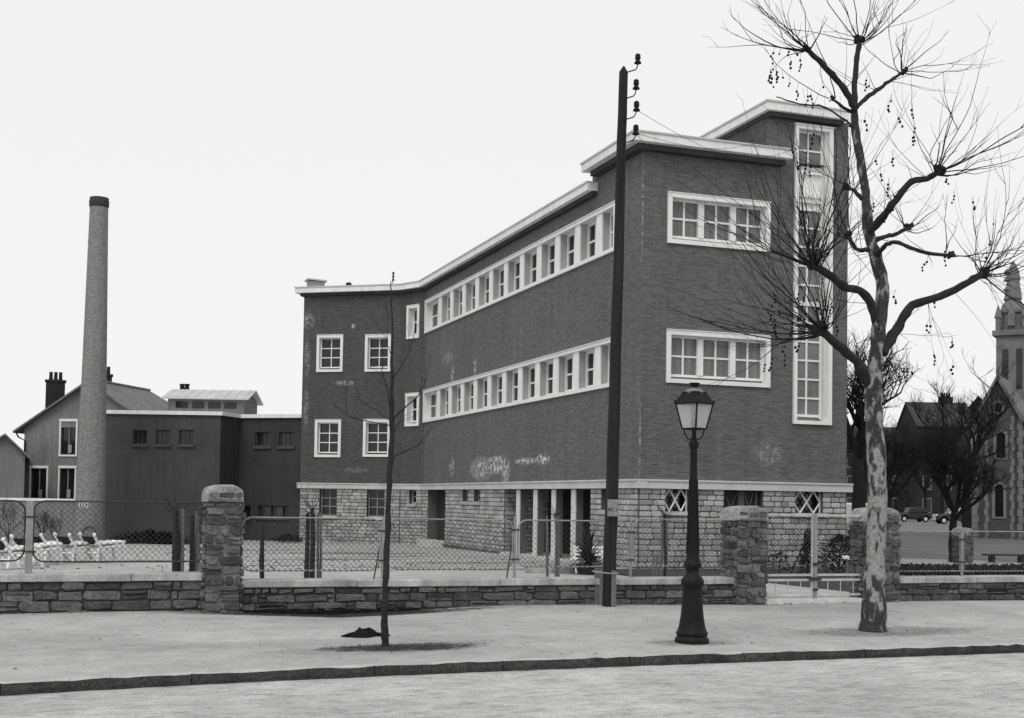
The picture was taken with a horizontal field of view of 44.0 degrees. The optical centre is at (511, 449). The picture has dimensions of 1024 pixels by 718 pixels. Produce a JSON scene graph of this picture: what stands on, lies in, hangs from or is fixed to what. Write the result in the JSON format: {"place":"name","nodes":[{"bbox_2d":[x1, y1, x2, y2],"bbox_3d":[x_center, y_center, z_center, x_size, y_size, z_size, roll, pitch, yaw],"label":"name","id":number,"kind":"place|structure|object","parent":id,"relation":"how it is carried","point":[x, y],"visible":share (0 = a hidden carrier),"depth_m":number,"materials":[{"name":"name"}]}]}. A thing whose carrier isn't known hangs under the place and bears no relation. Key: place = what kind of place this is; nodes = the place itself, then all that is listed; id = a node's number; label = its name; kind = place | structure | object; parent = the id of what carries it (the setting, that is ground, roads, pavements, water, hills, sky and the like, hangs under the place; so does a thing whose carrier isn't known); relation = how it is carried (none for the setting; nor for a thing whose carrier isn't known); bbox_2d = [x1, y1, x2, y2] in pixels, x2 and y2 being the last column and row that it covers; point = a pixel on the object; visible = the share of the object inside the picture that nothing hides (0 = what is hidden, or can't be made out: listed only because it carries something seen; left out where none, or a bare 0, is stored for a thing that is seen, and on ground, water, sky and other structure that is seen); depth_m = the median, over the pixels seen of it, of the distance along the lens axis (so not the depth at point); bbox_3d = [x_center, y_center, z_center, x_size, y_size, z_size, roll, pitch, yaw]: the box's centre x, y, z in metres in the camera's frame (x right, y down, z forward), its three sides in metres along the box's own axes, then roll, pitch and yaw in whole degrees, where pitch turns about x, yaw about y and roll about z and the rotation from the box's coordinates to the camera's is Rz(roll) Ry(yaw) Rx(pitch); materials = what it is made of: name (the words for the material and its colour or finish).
{"place":"outdoors","nodes":[
{"label":"outdoors","id":0,"kind":"place"},
{"bbox_2d":[13,367,167,498],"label":"gabled house","id":1,"kind":"structure","parent":0,"point":[50,431],"depth_m":70.53,"materials":[{"name":"stone"}]},
{"bbox_2d":[29,466,48,497],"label":"window","id":2,"kind":"structure","parent":1,"relation":"in","point":[39,478],"depth_m":70.62,"materials":[{"name":"white paint"}]},
{"bbox_2d":[57,466,76,498],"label":"window","id":3,"kind":"structure","parent":1,"relation":"in","point":[68,473],"depth_m":70.29,"materials":[{"name":"white paint"}]},
{"bbox_2d":[58,419,77,455],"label":"window","id":4,"kind":"structure","parent":1,"relation":"in","point":[69,435],"depth_m":70.38,"materials":[{"name":"white paint"}]},
{"bbox_2d":[0,539,634,577],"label":"yard ground","id":5,"kind":"structure","parent":0,"point":[159,556],"depth_m":34.87,"materials":[{"name":"gravel"}]},
{"bbox_2d":[0,490,36,542],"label":"bare shrub","id":6,"kind":"object","parent":5,"relation":"on","point":[6,517],"visible":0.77,"depth_m":49.00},
{"bbox_2d":[0,537,43,568],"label":"folding chair","id":7,"kind":"object","parent":5,"relation":"on","point":[18,548],"visible":0.66,"depth_m":29.15,"materials":[{"name":"fabric"}]},
{"bbox_2d":[10,534,63,563],"bbox_3d":[-11.683,2.452,31.218,0.560,0.740,1.379,0,-2,22],"label":"folding chair","id":8,"kind":"object","parent":5,"relation":"on","point":[49,544],"visible":0.45,"depth_m":31.21,"materials":[{"name":"fabric"}]},
{"bbox_2d":[0,498,75,539],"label":"yard wall","id":9,"kind":"structure","parent":5,"relation":"on","point":[45,506],"depth_m":52.20,"materials":[{"name":"white concrete"}]},
{"bbox_2d":[53,533,102,560],"bbox_3d":[-11.280,2.530,33.017,0.560,0.740,1.379,0,-2,22],"label":"folding chair","id":10,"kind":"object","parent":5,"relation":"on","point":[72,542],"visible":0.65,"depth_m":32.63,"materials":[{"name":"fabric"}]},
{"bbox_2d":[73,196,108,540],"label":"factory chimney","id":11,"kind":"object","parent":5,"relation":"on","point":[91,474],"visible":0.84,"depth_m":51.28,"materials":[{"name":"brick"}]},
{"bbox_2d":[78,532,126,560],"bbox_3d":[-10.774,2.554,33.417,0.560,0.740,1.379,0,-2,22],"label":"folding chair","id":12,"kind":"object","parent":5,"relation":"on","point":[93,540],"visible":0.84,"depth_m":33.09,"materials":[{"name":"white paint"}]},
{"bbox_2d":[113,528,188,543],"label":"evergreen bush","id":13,"kind":"object","parent":5,"relation":"on","point":[133,539],"visible":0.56,"depth_m":49.82,"materials":[{"name":"black plant"}]},
{"bbox_2d":[140,531,188,543],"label":"evergreen bush","id":14,"kind":"object","parent":5,"relation":"on","point":[186,541],"visible":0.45,"depth_m":49.58,"materials":[{"name":"black plant"}]},
{"bbox_2d":[172,509,184,571],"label":"tree stakes","id":15,"kind":"object","parent":5,"relation":"on","point":[174,553],"visible":0.49,"depth_m":20.33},
{"bbox_2d":[189,511,199,571],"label":"tree stakes","id":16,"kind":"object","parent":5,"relation":"on","point":[194,566],"visible":0.46,"depth_m":20.63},
{"bbox_2d":[105,384,301,541],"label":"annex building","id":17,"kind":"structure","parent":5,"relation":"on","point":[187,445],"depth_m":54.66,"materials":[{"name":"grey concrete"}]},
{"bbox_2d":[131,430,147,446],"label":"window","id":18,"kind":"structure","parent":17,"relation":"in","point":[140,436],"depth_m":54.74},
{"bbox_2d":[154,430,170,446],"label":"window","id":19,"kind":"structure","parent":17,"relation":"in","point":[163,436],"depth_m":54.73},
{"bbox_2d":[177,430,194,446],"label":"window","id":20,"kind":"structure","parent":17,"relation":"in","point":[186,436],"depth_m":54.72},
{"bbox_2d":[253,432,270,448],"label":"window","id":21,"kind":"structure","parent":17,"relation":"in","point":[262,438],"depth_m":56.03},
{"bbox_2d":[255,505,289,519],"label":"window","id":22,"kind":"structure","parent":17,"relation":"in","point":[264,510],"depth_m":55.71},
{"bbox_2d":[276,432,294,448],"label":"window","id":23,"kind":"structure","parent":17,"relation":"in","point":[286,438],"depth_m":55.66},
{"bbox_2d":[15,548,550,571],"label":"grass tufts","id":24,"kind":"object","parent":5,"relation":"on","point":[302,560],"visible":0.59,"depth_m":35.51,"materials":[{"name":"grey plant"}]},
{"bbox_2d":[280,482,336,577],"bbox_3d":[-3.412,1.572,20.939,0.819,2.144,0.800,2,-3,-34],"label":"staked sapling","id":25,"kind":"object","parent":5,"relation":"on","point":[312,542],"visible":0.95,"depth_m":20.93,"materials":[{"name":"grey plant"}]},
{"bbox_2d":[304,513,314,577],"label":"tree stakes","id":26,"kind":"object","parent":5,"relation":"on","point":[307,555],"visible":0.32,"depth_m":21.13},
{"bbox_2d":[316,513,321,577],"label":"tree stakes","id":27,"kind":"object","parent":5,"relation":"on","point":[319,573],"visible":0.58,"depth_m":21.15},
{"bbox_2d":[546,516,559,576],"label":"tree stakes","id":28,"kind":"object","parent":5,"relation":"on","point":[557,554],"visible":0.56,"depth_m":22.94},
{"bbox_2d":[294,99,853,568],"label":"school building","id":29,"kind":"structure","parent":5,"relation":"on","point":[512,327],"depth_m":35.53,"materials":[{"name":"brick"}]},
{"bbox_2d":[314,419,341,456],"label":"window","id":30,"kind":"structure","parent":29,"relation":"in","point":[327,442],"depth_m":54.85,"materials":[{"name":"white paint"}]},
{"bbox_2d":[319,488,336,516],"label":"window","id":31,"kind":"structure","parent":29,"relation":"in","point":[330,503],"depth_m":54.82,"materials":[{"name":"glass"}]},
{"bbox_2d":[316,334,343,371],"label":"window","id":32,"kind":"structure","parent":29,"relation":"in","point":[329,354],"depth_m":55.00,"materials":[{"name":"white paint"}]},
{"bbox_2d":[365,489,384,519],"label":"window","id":33,"kind":"structure","parent":29,"relation":"in","point":[376,496],"depth_m":54.25,"materials":[{"name":"glass"}]},
{"bbox_2d":[363,419,389,456],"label":"window","id":34,"kind":"structure","parent":29,"relation":"in","point":[375,435],"depth_m":54.28,"materials":[{"name":"white paint"}]},
{"bbox_2d":[364,334,390,371],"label":"window","id":35,"kind":"structure","parent":29,"relation":"in","point":[373,342],"depth_m":54.41,"materials":[{"name":"white paint"}]},
{"bbox_2d":[404,392,419,425],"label":"window","id":36,"kind":"structure","parent":29,"relation":"in","point":[415,405],"depth_m":53.66,"materials":[{"name":"white paint"}]},
{"bbox_2d":[406,304,419,338],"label":"window","id":37,"kind":"structure","parent":29,"relation":"in","point":[413,311],"depth_m":53.82,"materials":[{"name":"white paint"}]},
{"bbox_2d":[437,490,445,540],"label":"side door","id":38,"kind":"structure","parent":29,"relation":"in","point":[441,508],"depth_m":51.49,"materials":[{"name":"paint"}]},
{"bbox_2d":[422,337,610,422],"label":"strip window","id":39,"kind":"structure","parent":29,"relation":"in","point":[583,368],"depth_m":41.60,"materials":[{"name":"white paint"}]},
{"bbox_2d":[424,200,614,333],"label":"strip window","id":40,"kind":"structure","parent":29,"relation":"in","point":[589,238],"depth_m":41.73,"materials":[{"name":"white paint"}]},
{"bbox_2d":[663,489,687,514],"bbox_3d":[4.316,1.385,33.433,0.922,0.705,0.380,2,-2,-19],"label":"window","id":41,"kind":"structure","parent":29,"relation":"in","point":[676,497],"depth_m":33.56,"materials":[{"name":"wood"}]},
{"bbox_2d":[666,328,770,387],"bbox_3d":[5.500,-2.419,33.961,3.138,1.419,0.300,2,-2,-19],"label":"window","id":42,"kind":"structure","parent":29,"relation":"in","point":[691,357],"depth_m":34.03,"materials":[{"name":"white paint"}]},
{"bbox_2d":[667,191,771,251],"bbox_3d":[5.540,-6.093,34.100,3.112,1.369,0.300,2,-2,-19],"label":"window","id":43,"kind":"structure","parent":29,"relation":"in","point":[679,232],"depth_m":34.13,"materials":[{"name":"white paint"}]},
{"bbox_2d":[724,490,758,507],"bbox_3d":[6.143,1.843,34.151,1.182,1.480,0.140,2,-2,-19],"label":"window","id":44,"kind":"structure","parent":29,"relation":"in","point":[731,497],"depth_m":34.14,"materials":[{"name":"paint"}]},
{"bbox_2d":[792,491,826,516],"bbox_3d":[8.100,1.497,34.772,1.096,0.707,0.380,2,-2,-19],"label":"window","id":45,"kind":"structure","parent":29,"relation":"in","point":[806,502],"depth_m":34.92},
{"bbox_2d":[792,122,834,424],"bbox_3d":[8.272,-4.815,35.005,1.287,8.285,0.340,2,-2,-19],"label":"stair window","id":46,"kind":"structure","parent":29,"relation":"in","point":[812,364],"depth_m":35.07,"materials":[{"name":"white paint"}]},
{"bbox_2d":[563,526,616,574],"bbox_3d":[1.826,2.460,30.370,1.678,1.357,1.764,2,-2,-19],"label":"yucca","id":47,"kind":"object","parent":5,"relation":"on","point":[584,570],"visible":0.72,"depth_m":30.28,"materials":[{"name":"plant"}]},
{"bbox_2d":[660,520,667,575],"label":"tree stakes","id":48,"kind":"object","parent":5,"relation":"on","point":[662,545],"visible":0.5,"depth_m":23.94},
{"bbox_2d":[0,600,1006,668],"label":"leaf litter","id":49,"kind":"object","parent":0,"point":[421,645],"visible":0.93,"depth_m":16.48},
{"bbox_2d":[0,600,1023,681],"bbox_3d":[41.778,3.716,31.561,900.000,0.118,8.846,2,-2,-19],"label":"pavement","id":50,"kind":"structure","parent":0,"point":[84,644],"depth_m":16.58,"materials":[{"name":"concrete"}]},
{"bbox_2d":[0,572,205,613],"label":"stone wall","id":51,"kind":"structure","parent":50,"relation":"on","point":[48,592],"depth_m":18.71,"materials":[{"name":"stone"}]},
{"bbox_2d":[21,501,36,573],"bbox_3d":[-7.090,1.313,18.613,0.200,1.114,0.102,2,-2,-19],"label":"fence post","id":52,"kind":"object","parent":51,"relation":"on","point":[29,517],"visible":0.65,"depth_m":18.58,"materials":[{"name":"metal"}]},
{"bbox_2d":[0,500,25,561],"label":"wire fence","id":53,"kind":"object","parent":52,"relation":"attached to","point":[24,531],"visible":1,"depth_m":18.55,"materials":[{"name":"metal"}]},
{"bbox_2d":[32,500,201,562],"bbox_3d":[-5.911,1.240,19.034,2.419,0.922,0.040,2,-2,-19],"label":"wire fence","id":54,"kind":"object","parent":52,"relation":"attached to","point":[109,502],"visible":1,"depth_m":19.02,"materials":[{"name":"metal"}]},
{"bbox_2d":[198,485,245,612],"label":"stone pillar","id":55,"kind":"structure","parent":50,"relation":"on","point":[222,513],"depth_m":19.23,"materials":[{"name":"stone"}]},
{"bbox_2d":[341,627,390,637],"bbox_3d":[-1.867,2.311,16.024,0.595,0.120,0.330,3,-3,-42],"label":"rag bundle","id":56,"kind":"object","parent":50,"relation":"on","point":[359,632],"visible":0.98,"depth_m":15.94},
{"bbox_2d":[334,282,432,646],"bbox_3d":[-1.489,0.187,14.996,1.099,4.400,1.172,1,-2,4],"label":"young tree","id":57,"kind":"object","parent":50,"relation":"on","point":[384,603],"visible":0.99,"depth_m":15.01,"materials":[{"name":"black plant"}]},
{"bbox_2d":[239,576,735,614],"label":"stone wall","id":58,"kind":"structure","parent":50,"relation":"on","point":[324,596],"depth_m":20.50,"materials":[{"name":"stone"}]},
{"bbox_2d":[373,517,384,578],"bbox_3d":[-2.126,1.611,20.357,0.280,1.035,0.125,3,-3,-36],"label":"fence post","id":59,"kind":"object","parent":58,"relation":"on","point":[383,534],"visible":0.51,"depth_m":20.36,"materials":[{"name":"metal"}]},
{"bbox_2d":[240,517,380,571],"bbox_3d":[-3.156,1.500,20.003,2.227,0.856,0.040,2,-2,-19],"label":"wire fence","id":60,"kind":"object","parent":59,"relation":"attached to","point":[335,518],"visible":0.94,"depth_m":20.01,"materials":[{"name":"metal"}]},
{"bbox_2d":[389,518,513,569],"bbox_3d":[-0.993,1.558,20.769,2.158,0.843,0.040,2,-2,-19],"label":"wire fence","id":61,"kind":"object","parent":59,"relation":"attached to","point":[465,568],"visible":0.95,"depth_m":20.78,"materials":[{"name":"metal"}]},
{"bbox_2d":[506,516,519,577],"bbox_3d":[-0.011,1.653,21.106,0.275,1.079,0.120,3,-3,-38],"label":"fence post","id":62,"kind":"object","parent":58,"relation":"on","point":[515,529],"visible":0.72,"depth_m":21.12,"materials":[{"name":"metal"}]},
{"bbox_2d":[517,519,628,567],"bbox_3d":[1.048,1.602,21.492,2.040,0.807,0.040,2,-2,-19],"label":"wire fence","id":63,"kind":"object","parent":62,"relation":"attached to","point":[534,520],"visible":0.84,"depth_m":21.44,"materials":[{"name":"metal"}]},
{"bbox_2d":[627,519,634,577],"bbox_3d":[2.048,1.731,21.842,0.142,1.047,0.050,2,-2,-19],"label":"fence post","id":64,"kind":"object","parent":58,"relation":"on","point":[630,532],"visible":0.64,"depth_m":21.83,"materials":[{"name":"metal"}]},
{"bbox_2d":[633,518,729,566],"bbox_3d":[3.016,1.639,22.189,1.966,0.838,0.040,2,-2,-19],"label":"wire fence","id":65,"kind":"object","parent":64,"relation":"attached to","point":[679,565],"visible":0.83,"depth_m":22.11,"materials":[{"name":"metal"}]},
{"bbox_2d":[594,566,602,604],"bbox_3d":[1.471,2.403,21.423,0.184,0.863,0.170,1,-2,0],"label":"timber stub","id":66,"kind":"object","parent":50,"relation":"on","point":[598,591],"visible":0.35,"depth_m":21.35,"materials":[{"name":"wood"}]},
{"bbox_2d":[592,53,640,606],"bbox_3d":[1.750,-1.889,21.237,0.724,9.636,0.381,1,-2,0],"label":"telegraph pole","id":67,"kind":"object","parent":50,"relation":"on","point":[609,572],"visible":1,"depth_m":21.22,"materials":[{"name":"black wood"}]},
{"bbox_2d":[674,382,714,644],"bbox_3d":[2.272,0.819,15.889,0.425,3.315,0.425,-1,-3,43],"label":"street lamp","id":68,"kind":"object","parent":50,"relation":"on","point":[691,630],"visible":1,"depth_m":15.80,"materials":[{"name":"black metal"}]},
{"bbox_2d":[719,506,767,604],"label":"stone pillar","id":69,"kind":"structure","parent":50,"relation":"on","point":[746,550],"depth_m":22.28,"materials":[{"name":"stone"}]},
{"bbox_2d":[765,597,861,603],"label":"gate sill","id":70,"kind":"structure","parent":50,"relation":"on","point":[811,600],"depth_m":22.78,"materials":[{"name":"stone"}]},
{"bbox_2d":[813,513,818,598],"bbox_3d":[5.491,1.932,22.930,0.120,1.552,0.048,2,-2,-19],"label":"gate stop post","id":71,"kind":"object","parent":70,"relation":"on","point":[815,565],"visible":1,"depth_m":22.93,"materials":[{"name":"metal"}]},
{"bbox_2d":[765,514,815,595],"bbox_3d":[4.989,1.900,22.781,1.044,1.476,0.080,2,-2,-19],"label":"gate leaf","id":72,"kind":"object","parent":71,"relation":"attached to","point":[811,578],"visible":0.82,"depth_m":22.82,"materials":[{"name":"paint"}]},
{"bbox_2d":[816,514,862,595],"bbox_3d":[6.005,1.931,23.141,1.105,1.476,0.080,2,-2,-19],"label":"gate leaf","id":73,"kind":"object","parent":71,"relation":"attached to","point":[839,579],"visible":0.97,"depth_m":23.13,"materials":[{"name":"paint"}]},
{"bbox_2d":[657,0,1023,632],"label":"plane tree","id":74,"kind":"object","parent":50,"relation":"on","point":[873,603],"visible":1,"depth_m":17.77,"materials":[{"name":"grey plant"}]},
{"bbox_2d":[849,507,901,601],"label":"stone pillar","id":75,"kind":"structure","parent":50,"relation":"on","point":[893,556],"depth_m":23.26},
{"bbox_2d":[898,575,1023,600],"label":"stone wall","id":76,"kind":"structure","parent":50,"relation":"on","point":[959,587],"depth_m":23.86,"materials":[{"name":"stone"}]},
{"bbox_2d":[958,529,965,575],"bbox_3d":[8.579,1.992,24.152,0.144,0.947,0.052,2,-2,-19],"label":"fence post","id":77,"kind":"object","parent":76,"relation":"on","point":[961,561],"visible":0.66,"depth_m":24.14,"materials":[{"name":"metal"}]},
{"bbox_2d":[898,531,959,571],"bbox_3d":[7.852,1.926,23.896,1.455,0.772,0.040,2,-2,-19],"label":"wire fence","id":78,"kind":"object","parent":77,"relation":"attached to","point":[944,570],"visible":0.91,"depth_m":23.93,"materials":[{"name":"metal"}]},
{"bbox_2d":[964,531,1023,571],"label":"wire fence","id":79,"kind":"object","parent":77,"relation":"attached to","point":[1013,570],"visible":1,"depth_m":24.40,"materials":[{"name":"metal"}]},
{"bbox_2d":[0,653,1023,717],"bbox_3d":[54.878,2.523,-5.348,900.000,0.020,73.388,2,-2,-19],"label":"road","id":80,"kind":"structure","parent":0,"point":[974,686],"depth_m":12.14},
{"bbox_2d":[1,644,1023,695],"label":"kerb","id":81,"kind":"structure","parent":80,"relation":"on","point":[10,689],"depth_m":13.62,"materials":[{"name":"stone"}]},
{"bbox_2d":[1,643,1023,683],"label":"kerb top","id":82,"kind":"structure","parent":81,"relation":"on","point":[362,665],"depth_m":13.67,"materials":[{"name":"stone"}]},
{"bbox_2d":[0,0,1023,682],"label":"sky","id":83,"kind":"structure","parent":0,"point":[242,153],"materials":[{"name":"white"}]},
{"bbox_2d":[448,519,1023,561],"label":"side street","id":84,"kind":"structure","parent":0,"point":[916,525],"depth_m":59.98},
{"bbox_2d":[616,564,1019,591],"bbox_3d":[24.749,3.668,38.600,47.400,0.001,15.600,2,-2,-19],"label":"garden bed","id":85,"kind":"object","parent":84,"relation":"on","point":[833,585],"visible":0.25,"depth_m":30.48,"materials":[{"name":"soil"}]},
{"bbox_2d":[795,528,817,577],"bbox_3d":[6.995,2.506,29.935,0.615,1.307,0.571,-1,-3,35],"label":"conifer","id":86,"kind":"object","parent":85,"relation":"on","point":[802,559],"visible":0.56,"depth_m":29.90,"materials":[{"name":"black plant"}]},
{"bbox_2d":[817,533,851,573],"bbox_3d":[8.171,2.644,31.421,1.188,1.187,1.296,-1,-3,39],"label":"evergreen bush","id":87,"kind":"object","parent":85,"relation":"on","point":[832,567],"visible":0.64,"depth_m":31.35,"materials":[{"name":"black plant"}]},
{"bbox_2d":[898,562,1023,575],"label":"bed plants","id":88,"kind":"object","parent":85,"relation":"on","point":[970,567],"visible":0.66,"depth_m":33.90,"materials":[{"name":"black plant"}]},
{"bbox_2d":[846,425,867,502],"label":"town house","id":89,"kind":"structure","parent":84,"relation":"on","point":[849,481],"depth_m":174.98,"materials":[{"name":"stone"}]},
{"bbox_2d":[847,420,919,482],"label":"bare tree","id":90,"kind":"object","parent":84,"relation":"on","point":[849,455],"visible":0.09,"depth_m":119.67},
{"bbox_2d":[847,328,924,526],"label":"bare tree","id":91,"kind":"object","parent":84,"relation":"on","point":[857,443],"visible":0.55,"depth_m":59.74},
{"bbox_2d":[847,404,926,507],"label":"bare tree","id":92,"kind":"object","parent":84,"relation":"on","point":[899,452],"visible":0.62,"depth_m":74.49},
{"bbox_2d":[883,427,904,511],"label":"town house","id":93,"kind":"structure","parent":84,"relation":"on","point":[902,500],"depth_m":169.94,"materials":[{"name":"stone"}]},
{"bbox_2d":[885,421,927,511],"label":"bare tree","id":94,"kind":"object","parent":84,"relation":"on","point":[898,493],"visible":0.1,"depth_m":151.70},
{"bbox_2d":[899,507,930,521],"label":"parked car","id":95,"kind":"object","parent":84,"relation":"on","point":[919,514],"visible":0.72,"depth_m":139.32,"materials":[{"name":"black paint"}]},
{"bbox_2d":[898,421,958,508],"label":"bare tree","id":96,"kind":"object","parent":84,"relation":"on","point":[925,487],"visible":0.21,"depth_m":149.35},
{"bbox_2d":[896,393,970,519],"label":"town house","id":97,"kind":"structure","parent":84,"relation":"on","point":[914,494],"depth_m":165.71,"materials":[{"name":"stone"}]},
{"bbox_2d":[900,429,967,513],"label":"bare tree","id":98,"kind":"object","parent":84,"relation":"on","point":[942,506],"visible":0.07,"depth_m":149.72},
{"bbox_2d":[930,508,961,523],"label":"parked car","id":99,"kind":"object","parent":84,"relation":"on","point":[942,518],"visible":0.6,"depth_m":127.25,"materials":[{"name":"black paint"}]},
{"bbox_2d":[910,349,1020,528],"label":"bare tree","id":100,"kind":"object","parent":84,"relation":"on","point":[979,442],"visible":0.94,"depth_m":61.86,"materials":[{"name":"plant"}]},
{"bbox_2d":[967,261,1023,538],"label":"church","id":101,"kind":"structure","parent":84,"relation":"on","point":[1001,510],"depth_m":71.44,"materials":[{"name":"grey stone"}]},
{"bbox_2d":[992,482,1005,518],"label":"window","id":102,"kind":"structure","parent":101,"relation":"in","point":[998,498],"depth_m":71.24,"materials":[{"name":"grey glass"}]},
{"bbox_2d":[993,430,1007,459],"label":"window","id":103,"kind":"structure","parent":101,"relation":"in","point":[1004,440],"depth_m":71.29,"materials":[{"name":"grey stone"}]},
{"bbox_2d":[765,583,849,597],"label":"gate path","id":104,"kind":"structure","parent":0,"point":[780,588],"depth_m":25.15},
{"bbox_2d":[899,558,1021,565],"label":"garden path","id":105,"kind":"structure","parent":0,"point":[937,561],"depth_m":39.68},
{"bbox_2d":[951,527,974,562],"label":"stone pillar","id":106,"kind":"structure","parent":105,"relation":"on","point":[956,549],"depth_m":39.00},
{"bbox_2d":[904,406,1023,561],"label":"bare tree","id":107,"kind":"object","parent":105,"relation":"on","point":[931,458],"visible":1,"depth_m":39.42,"materials":[{"name":"plant"}]},
{"label":"far ground","id":108,"kind":"structure","parent":0,"visible":0},
{"bbox_2d":[0,434,29,497],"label":"outhouse","id":109,"kind":"structure","parent":108,"relation":"on","point":[13,455],"depth_m":66.12,"materials":[{"name":"stone"}]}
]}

